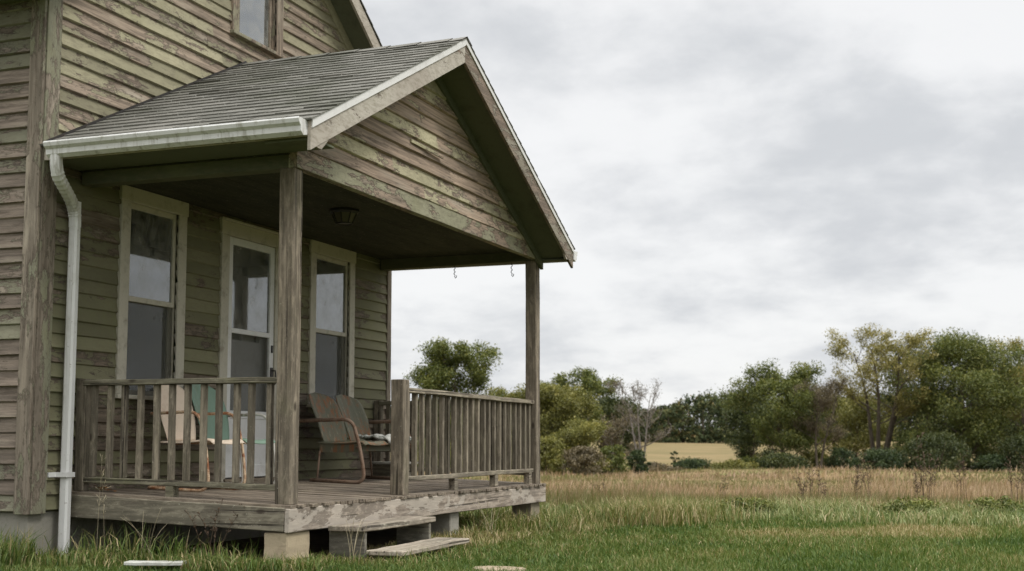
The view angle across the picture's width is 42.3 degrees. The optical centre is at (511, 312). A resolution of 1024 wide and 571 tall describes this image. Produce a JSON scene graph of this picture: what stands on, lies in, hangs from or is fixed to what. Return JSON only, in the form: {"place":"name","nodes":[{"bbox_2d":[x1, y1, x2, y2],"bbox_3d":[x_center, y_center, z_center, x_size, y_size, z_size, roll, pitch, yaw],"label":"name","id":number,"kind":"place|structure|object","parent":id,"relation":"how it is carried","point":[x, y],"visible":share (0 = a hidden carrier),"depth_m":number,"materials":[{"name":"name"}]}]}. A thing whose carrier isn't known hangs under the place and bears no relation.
{"place":"outdoors","nodes":[
{"label":"outdoors","id":0,"kind":"place"},
{"bbox_2d":[0,504,1023,570],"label":"grass","id":1,"kind":"structure","parent":0,"point":[721,545],"depth_m":10.27,"materials":[{"name":"green plant"}]},
{"bbox_2d":[124,441,1023,570],"bbox_3d":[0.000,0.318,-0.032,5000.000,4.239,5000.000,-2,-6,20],"label":"ground","id":2,"kind":"structure","parent":0,"point":[717,452],"depth_m":48.19,"materials":[{"name":"soil"}]},
{"bbox_2d":[96,454,110,534],"bbox_3d":[-2.948,1.420,9.536,0.123,0.811,0.111,-2,-6,20],"label":"dry weed","id":3,"kind":"object","parent":2,"relation":"on","point":[102,489],"visible":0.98,"depth_m":9.54,"materials":[{"name":"brown plant"}]},
{"bbox_2d":[122,511,166,555],"bbox_3d":[-2.594,1.599,9.463,0.486,0.441,0.228,4,-7,-38],"label":"dry weed","id":4,"kind":"object","parent":2,"relation":"on","point":[142,534],"visible":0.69,"depth_m":9.38,"materials":[{"name":"plant"}]},
{"bbox_2d":[184,498,244,557],"bbox_3d":[-2.103,1.548,9.255,0.416,0.500,0.270,2,-6,-22],"label":"dry weed","id":5,"kind":"object","parent":2,"relation":"on","point":[215,518],"visible":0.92,"depth_m":9.23,"materials":[{"name":"plant"}]},
{"bbox_2d":[264,530,309,562],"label":"pier block","id":6,"kind":"structure","parent":2,"relation":"on","point":[277,544],"depth_m":9.18,"materials":[{"name":"beige concrete"}]},
{"bbox_2d":[0,0,577,556],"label":"farmhouse","id":7,"kind":"object","parent":2,"relation":"on","point":[180,180],"visible":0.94,"depth_m":10.73,"materials":[{"name":"paint"}]},
{"bbox_2d":[89,485,117,491],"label":"dead leaves","id":8,"kind":"object","parent":7,"relation":"on","point":[100,488],"visible":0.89,"depth_m":9.89,"materials":[{"name":"brown plant"}]},
{"bbox_2d":[115,185,188,399],"bbox_3d":[-2.983,-0.138,10.872,0.165,1.705,0.933,-2,-6,20],"label":"window","id":9,"kind":"structure","parent":7,"relation":"in","point":[148,246],"depth_m":10.90,"materials":[{"name":"beige paint"}]},
{"bbox_2d":[147,385,245,491],"bbox_3d":[-2.526,0.965,10.552,0.666,0.895,0.545,-2,-6,20],"label":"metal chair","id":10,"kind":"object","parent":7,"relation":"on","point":[179,408],"visible":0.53,"depth_m":10.64,"materials":[{"name":"beige metal"}]},
{"bbox_2d":[192,384,274,483],"bbox_3d":[-2.375,1.019,11.122,0.666,0.895,0.545,-2,-6,20],"label":"metal chair","id":11,"kind":"object","parent":7,"relation":"on","point":[196,391],"visible":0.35,"depth_m":11.24,"materials":[{"name":"green metal"}]},
{"bbox_2d":[217,216,278,482],"bbox_3d":[-2.457,0.376,12.250,0.219,2.382,1.115,-2,-6,20],"label":"front door","id":12,"kind":"structure","parent":7,"relation":"in","point":[249,257],"depth_m":12.28,"materials":[{"name":"beige paint"}]},
{"bbox_2d":[230,0,286,58],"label":"window","id":13,"kind":"structure","parent":7,"relation":"in","point":[253,21],"depth_m":12.70,"materials":[{"name":"paint"}]},
{"bbox_2d":[306,239,355,406],"bbox_3d":[-1.900,0.143,13.740,0.165,1.690,1.000,-2,-6,20],"label":"window","id":14,"kind":"structure","parent":7,"relation":"in","point":[329,278],"depth_m":13.79,"materials":[{"name":"beige paint"}]},
{"bbox_2d":[330,207,358,225],"bbox_3d":[-1.475,-0.843,11.654,0.250,0.128,0.250,-3,-7,31],"label":"porch light","id":15,"kind":"object","parent":7,"relation":"attached to","point":[342,216],"visible":1,"depth_m":11.58,"materials":[{"name":"metal"}]},
{"bbox_2d":[299,392,410,483],"bbox_3d":[-1.509,1.232,13.125,0.723,0.885,1.197,-2,-6,20],"label":"metal bench","id":16,"kind":"object","parent":7,"relation":"on","point":[332,417],"visible":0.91,"depth_m":13.01,"materials":[{"name":"orange metal"}]},
{"bbox_2d":[358,434,410,443],"bbox_3d":[-1.270,1.265,13.278,0.390,0.111,0.569,-2,-6,20],"label":"folded cloth","id":17,"kind":"object","parent":16,"relation":"on","point":[382,437],"visible":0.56,"depth_m":13.05,"materials":[{"name":"white fabric"}]},
{"bbox_2d":[369,462,417,476],"bbox_3d":[-1.239,1.653,13.937,0.410,0.176,0.360,-2,-6,20],"label":"wooden box","id":18,"kind":"object","parent":7,"relation":"on","point":[381,468],"visible":0.45,"depth_m":13.82,"materials":[{"name":"brown wood"}]},
{"bbox_2d":[345,517,366,562],"bbox_3d":[-1.101,1.625,9.390,0.156,0.374,0.280,0,-6,-4],"label":"dry weed","id":19,"kind":"object","parent":2,"relation":"on","point":[355,541],"visible":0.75,"depth_m":9.29,"materials":[{"name":"beige plant"}]},
{"bbox_2d":[0,492,788,570],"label":"overgrown grass","id":20,"kind":"structure","parent":2,"relation":"on","point":[632,513],"depth_m":9.71,"materials":[{"name":"green plant"}]},
{"bbox_2d":[124,560,185,565],"bbox_3d":[-2.363,1.656,8.774,0.384,0.025,0.132,0,-6,1],"label":"white plank","id":21,"kind":"object","parent":20,"relation":"on","point":[153,563],"visible":0.98,"depth_m":8.71,"materials":[{"name":"white wood"}]},
{"bbox_2d":[328,516,468,563],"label":"porch steps","id":22,"kind":"structure","parent":2,"relation":"on","point":[413,533],"depth_m":9.77,"materials":[{"name":"grey wood"}]},
{"bbox_2d":[417,441,450,471],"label":"bush","id":23,"kind":"object","parent":2,"relation":"on","point":[424,458],"visible":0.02,"depth_m":70.90,"materials":[{"name":"green plant"}]},
{"bbox_2d":[430,512,458,537],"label":"pier block","id":24,"kind":"structure","parent":2,"relation":"on","point":[446,521],"depth_m":11.87,"materials":[{"name":"grey concrete"}]},
{"bbox_2d":[402,336,507,461],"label":"tree","id":25,"kind":"object","parent":2,"relation":"on","point":[439,372],"visible":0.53,"depth_m":77.21,"materials":[{"name":"green plant"}]},
{"bbox_2d":[450,432,462,467],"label":"bush","id":26,"kind":"object","parent":2,"relation":"on","point":[462,452],"visible":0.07,"depth_m":69.15,"materials":[{"name":"green plant"}]},
{"bbox_2d":[473,500,509,536],"bbox_3d":[-0.214,1.822,11.615,0.278,0.420,0.380,2,-6,-22],"label":"dry weed","id":27,"kind":"object","parent":2,"relation":"on","point":[487,519],"visible":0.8,"depth_m":11.59,"materials":[{"name":"beige plant"}]},
{"bbox_2d":[472,566,527,570],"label":"flat stone","id":28,"kind":"object","parent":2,"relation":"on","point":[496,567],"visible":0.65,"depth_m":8.70,"materials":[{"name":"beige stone"}]},
{"bbox_2d":[481,384,523,443],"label":"tree","id":29,"kind":"object","parent":2,"relation":"on","point":[510,394],"visible":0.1,"depth_m":90.30,"materials":[{"name":"green plant"}]},
{"bbox_2d":[512,502,539,523],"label":"pier block","id":30,"kind":"structure","parent":2,"relation":"on","point":[535,506],"depth_m":13.87,"materials":[{"name":"grey concrete"}]},
{"bbox_2d":[540,436,570,474],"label":"bush","id":31,"kind":"object","parent":2,"relation":"on","point":[551,447],"visible":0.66,"depth_m":61.22,"materials":[{"name":"green plant"}]},
{"bbox_2d":[509,380,605,445],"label":"tree","id":32,"kind":"object","parent":2,"relation":"on","point":[562,403],"visible":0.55,"depth_m":70.41,"materials":[{"name":"green plant"}]},
{"bbox_2d":[543,417,607,432],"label":"tree","id":33,"kind":"object","parent":2,"relation":"on","point":[585,419],"visible":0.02,"depth_m":87.45,"materials":[{"name":"green plant"}]},
{"bbox_2d":[546,416,612,474],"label":"tree","id":34,"kind":"object","parent":2,"relation":"on","point":[578,433],"visible":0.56,"depth_m":64.66,"materials":[{"name":"green plant"}]},
{"bbox_2d":[540,365,623,441],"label":"tree","id":35,"kind":"object","parent":2,"relation":"on","point":[593,382],"visible":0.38,"depth_m":83.56,"materials":[{"name":"green plant"}]},
{"bbox_2d":[559,445,609,475],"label":"bush","id":36,"kind":"object","parent":2,"relation":"on","point":[587,457],"visible":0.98,"depth_m":59.38,"materials":[{"name":"brown plant"}]},
{"bbox_2d":[584,394,643,456],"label":"tree","id":37,"kind":"object","parent":2,"relation":"on","point":[606,404],"visible":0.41,"depth_m":92.96,"materials":[{"name":"green plant"}]},
{"bbox_2d":[597,444,630,474],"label":"bush","id":38,"kind":"object","parent":2,"relation":"on","point":[617,451],"visible":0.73,"depth_m":69.26,"materials":[{"name":"green plant"}]},
{"bbox_2d":[597,413,642,469],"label":"tree","id":39,"kind":"object","parent":2,"relation":"on","point":[612,433],"visible":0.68,"depth_m":79.14,"materials":[{"name":"green plant"}]},
{"bbox_2d":[601,377,673,473],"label":"tree","id":40,"kind":"object","parent":2,"relation":"on","point":[660,435],"visible":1,"depth_m":73.68,"materials":[{"name":"grey plant"}]},
{"bbox_2d":[626,449,651,473],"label":"bush","id":41,"kind":"object","parent":2,"relation":"on","point":[636,458],"visible":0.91,"depth_m":71.28,"materials":[{"name":"green plant"}]},
{"bbox_2d":[644,461,672,468],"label":"bush","id":42,"kind":"object","parent":2,"relation":"on","point":[654,463],"visible":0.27,"depth_m":83.23,"materials":[{"name":"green plant"}]},
{"bbox_2d":[651,465,682,471],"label":"bush","id":43,"kind":"object","parent":2,"relation":"on","point":[662,467],"visible":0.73,"depth_m":77.10,"materials":[{"name":"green plant"}]},
{"bbox_2d":[670,451,679,467],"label":"bush","id":44,"kind":"object","parent":2,"relation":"on","point":[674,452],"visible":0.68,"depth_m":85.41,"materials":[{"name":"green plant"}]},
{"bbox_2d":[672,456,711,468],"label":"bush","id":45,"kind":"object","parent":2,"relation":"on","point":[688,463],"visible":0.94,"depth_m":80.94,"materials":[{"name":"green plant"}]},
{"bbox_2d":[417,386,1021,442],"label":"distant wood","id":46,"kind":"object","parent":2,"relation":"on","point":[676,414],"visible":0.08,"depth_m":209.10,"materials":[{"name":"green plant"}]},
{"bbox_2d":[718,475,730,495],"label":"dead weed","id":47,"kind":"object","parent":2,"relation":"on","point":[724,486],"visible":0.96,"depth_m":23.82,"materials":[{"name":"brown plant"}]},
{"bbox_2d":[709,457,759,468],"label":"bush","id":48,"kind":"object","parent":2,"relation":"on","point":[735,464],"visible":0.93,"depth_m":78.99,"materials":[{"name":"green plant"}]},
{"bbox_2d":[713,402,779,460],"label":"tree","id":49,"kind":"object","parent":2,"relation":"on","point":[744,440],"visible":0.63,"depth_m":94.84,"materials":[{"name":"green plant"}]},
{"bbox_2d":[712,496,780,513],"bbox_3d":[2.756,2.295,15.467,0.892,0.320,0.740,5,-8,-42],"label":"green weed","id":50,"kind":"object","parent":2,"relation":"on","point":[757,502],"visible":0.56,"depth_m":15.38,"materials":[{"name":"green plant"}]},
{"bbox_2d":[735,455,769,468],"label":"bush","id":51,"kind":"object","parent":2,"relation":"on","point":[748,459],"visible":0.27,"depth_m":84.97,"materials":[{"name":"green plant"}]},
{"bbox_2d":[705,358,832,455],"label":"tree","id":52,"kind":"object","parent":2,"relation":"on","point":[770,385],"visible":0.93,"depth_m":83.42,"materials":[{"name":"green plant"}]},
{"bbox_2d":[756,451,811,468],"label":"bush","id":53,"kind":"object","parent":2,"relation":"on","point":[787,460],"visible":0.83,"depth_m":78.73,"materials":[{"name":"green plant"}]},
{"bbox_2d":[793,472,810,496],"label":"dead weed","id":54,"kind":"object","parent":2,"relation":"on","point":[801,489],"visible":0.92,"depth_m":19.40,"materials":[{"name":"brown plant"}]},
{"bbox_2d":[807,469,814,496],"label":"dead weed","id":55,"kind":"object","parent":2,"relation":"on","point":[810,479],"visible":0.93,"depth_m":20.80,"materials":[{"name":"brown plant"}]},
{"bbox_2d":[794,448,831,468],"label":"bush","id":56,"kind":"object","parent":2,"relation":"on","point":[810,455],"visible":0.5,"depth_m":82.98,"materials":[{"name":"green plant"}]},
{"bbox_2d":[788,375,850,468],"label":"tree","id":57,"kind":"object","parent":2,"relation":"on","point":[825,401],"visible":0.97,"depth_m":81.40,"materials":[{"name":"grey plant"}]},
{"bbox_2d":[819,480,827,495],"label":"dead weed","id":58,"kind":"object","parent":2,"relation":"on","point":[821,491],"visible":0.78,"depth_m":19.81,"materials":[{"name":"brown plant"}]},
{"bbox_2d":[823,446,858,468],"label":"bush","id":59,"kind":"object","parent":2,"relation":"on","point":[837,460],"visible":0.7,"depth_m":82.00,"materials":[{"name":"green plant"}]},
{"bbox_2d":[851,464,861,499],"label":"dead weed","id":60,"kind":"object","parent":2,"relation":"on","point":[855,483],"visible":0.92,"depth_m":20.34,"materials":[{"name":"brown plant"}]},
{"bbox_2d":[804,390,916,469],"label":"tree","id":61,"kind":"object","parent":2,"relation":"on","point":[849,419],"visible":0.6,"depth_m":94.47,"materials":[{"name":"green plant"}]},
{"bbox_2d":[855,472,865,497],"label":"dead weed","id":62,"kind":"object","parent":2,"relation":"on","point":[860,482],"visible":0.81,"depth_m":21.05,"materials":[{"name":"brown plant"}]},
{"bbox_2d":[855,452,872,497],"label":"dead weed","id":63,"kind":"object","parent":2,"relation":"on","point":[867,467],"visible":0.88,"depth_m":22.34,"materials":[{"name":"brown plant"}]},
{"bbox_2d":[847,447,911,470],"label":"bush","id":64,"kind":"object","parent":2,"relation":"on","point":[886,459],"visible":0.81,"depth_m":79.96,"materials":[{"name":"green plant"}]},
{"bbox_2d":[822,323,938,463],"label":"tree","id":65,"kind":"object","parent":2,"relation":"on","point":[897,409],"visible":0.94,"depth_m":84.99,"materials":[{"name":"green plant"}]},
{"bbox_2d":[871,495,952,515],"bbox_3d":[4.865,2.360,16.037,1.090,0.322,0.952,2,-6,-18],"label":"green weed","id":66,"kind":"object","parent":2,"relation":"on","point":[923,504],"visible":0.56,"depth_m":15.79,"materials":[{"name":"green plant"}]},
{"bbox_2d":[889,429,936,469],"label":"bush","id":67,"kind":"object","parent":2,"relation":"on","point":[909,435],"visible":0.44,"depth_m":83.35,"materials":[{"name":"green plant"}]},
{"bbox_2d":[867,341,969,466],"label":"tree","id":68,"kind":"object","parent":2,"relation":"on","point":[888,399],"visible":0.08,"depth_m":90.04,"materials":[{"name":"green plant"}]},
{"bbox_2d":[913,469,925,498],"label":"dead weed","id":69,"kind":"object","parent":2,"relation":"on","point":[914,482],"visible":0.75,"depth_m":19.29,"materials":[{"name":"brown plant"}]},
{"bbox_2d":[913,432,938,499],"bbox_3d":[5.902,2.258,18.897,0.343,1.113,0.250,-4,-7,35],"label":"dead weed","id":70,"kind":"object","parent":2,"relation":"on","point":[921,478],"visible":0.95,"depth_m":18.89,"materials":[{"name":"brown plant"}]},
{"bbox_2d":[924,454,938,500],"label":"dead weed","id":71,"kind":"object","parent":2,"relation":"on","point":[929,481],"visible":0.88,"depth_m":19.82,"materials":[{"name":"brown plant"}]},
{"bbox_2d":[899,429,974,471],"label":"bush","id":72,"kind":"object","parent":2,"relation":"on","point":[944,439],"visible":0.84,"depth_m":79.01,"materials":[{"name":"green plant"}]},
{"bbox_2d":[873,327,1023,471],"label":"tree","id":73,"kind":"object","parent":2,"relation":"on","point":[983,380],"visible":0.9,"depth_m":82.72,"materials":[{"name":"green plant"}]},
{"bbox_2d":[953,460,961,495],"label":"dead weed","id":74,"kind":"object","parent":2,"relation":"on","point":[957,478],"visible":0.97,"depth_m":21.31,"materials":[{"name":"brown plant"}]},
{"bbox_2d":[958,454,968,498],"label":"dead weed","id":75,"kind":"object","parent":2,"relation":"on","point":[964,473],"visible":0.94,"depth_m":22.82,"materials":[{"name":"brown plant"}]},
{"bbox_2d":[939,420,1002,470],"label":"bush","id":76,"kind":"object","parent":2,"relation":"on","point":[945,428],"visible":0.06,"depth_m":85.18,"materials":[{"name":"green plant"}]},
{"bbox_2d":[953,366,1023,468],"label":"tree","id":77,"kind":"object","parent":2,"relation":"on","point":[1010,430],"visible":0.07,"depth_m":91.54,"materials":[{"name":"green plant"}]},
{"bbox_2d":[969,453,1013,472],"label":"bush","id":78,"kind":"object","parent":2,"relation":"on","point":[990,462],"visible":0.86,"depth_m":79.11,"materials":[{"name":"green plant"}]},
{"bbox_2d":[961,495,1023,514],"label":"green weed","id":79,"kind":"object","parent":2,"relation":"on","point":[989,502],"visible":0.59,"depth_m":15.72,"materials":[{"name":"green plant"}]},
{"bbox_2d":[988,335,1023,430],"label":"tree","id":80,"kind":"object","parent":2,"relation":"on","point":[1014,343],"visible":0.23,"depth_m":88.53,"materials":[{"name":"green plant"}]},
{"bbox_2d":[994,434,1023,471],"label":"bush","id":81,"kind":"object","parent":2,"relation":"on","point":[1016,447],"visible":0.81,"depth_m":79.24,"materials":[{"name":"green plant"}]},
{"bbox_2d":[1004,456,1014,498],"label":"dead weed","id":82,"kind":"object","parent":2,"relation":"on","point":[1010,471],"visible":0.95,"depth_m":18.61,"materials":[{"name":"brown plant"}]},
{"bbox_2d":[1014,468,1023,496],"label":"dead weed","id":83,"kind":"object","parent":2,"relation":"on","point":[1018,483],"visible":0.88,"depth_m":20.22,"materials":[{"name":"brown plant"}]},
{"bbox_2d":[1019,455,1023,502],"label":"dead weed","id":84,"kind":"object","parent":2,"relation":"on","point":[1022,477],"visible":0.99,"depth_m":19.03,"materials":[{"name":"brown plant"}]},
{"bbox_2d":[362,0,1023,429],"label":"sky","id":85,"kind":"structure","parent":0,"point":[733,184],"materials":[{"name":"white"}]},
{"bbox_2d":[417,463,1023,512],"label":"dry grass","id":86,"kind":"structure","parent":0,"point":[575,489],"depth_m":29.00,"materials":[{"name":"beige plant"}]},
{"bbox_2d":[459,490,1023,528],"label":"rough grass","id":87,"kind":"structure","parent":0,"point":[916,515],"depth_m":14.98,"materials":[{"name":"green plant"}]}
]}

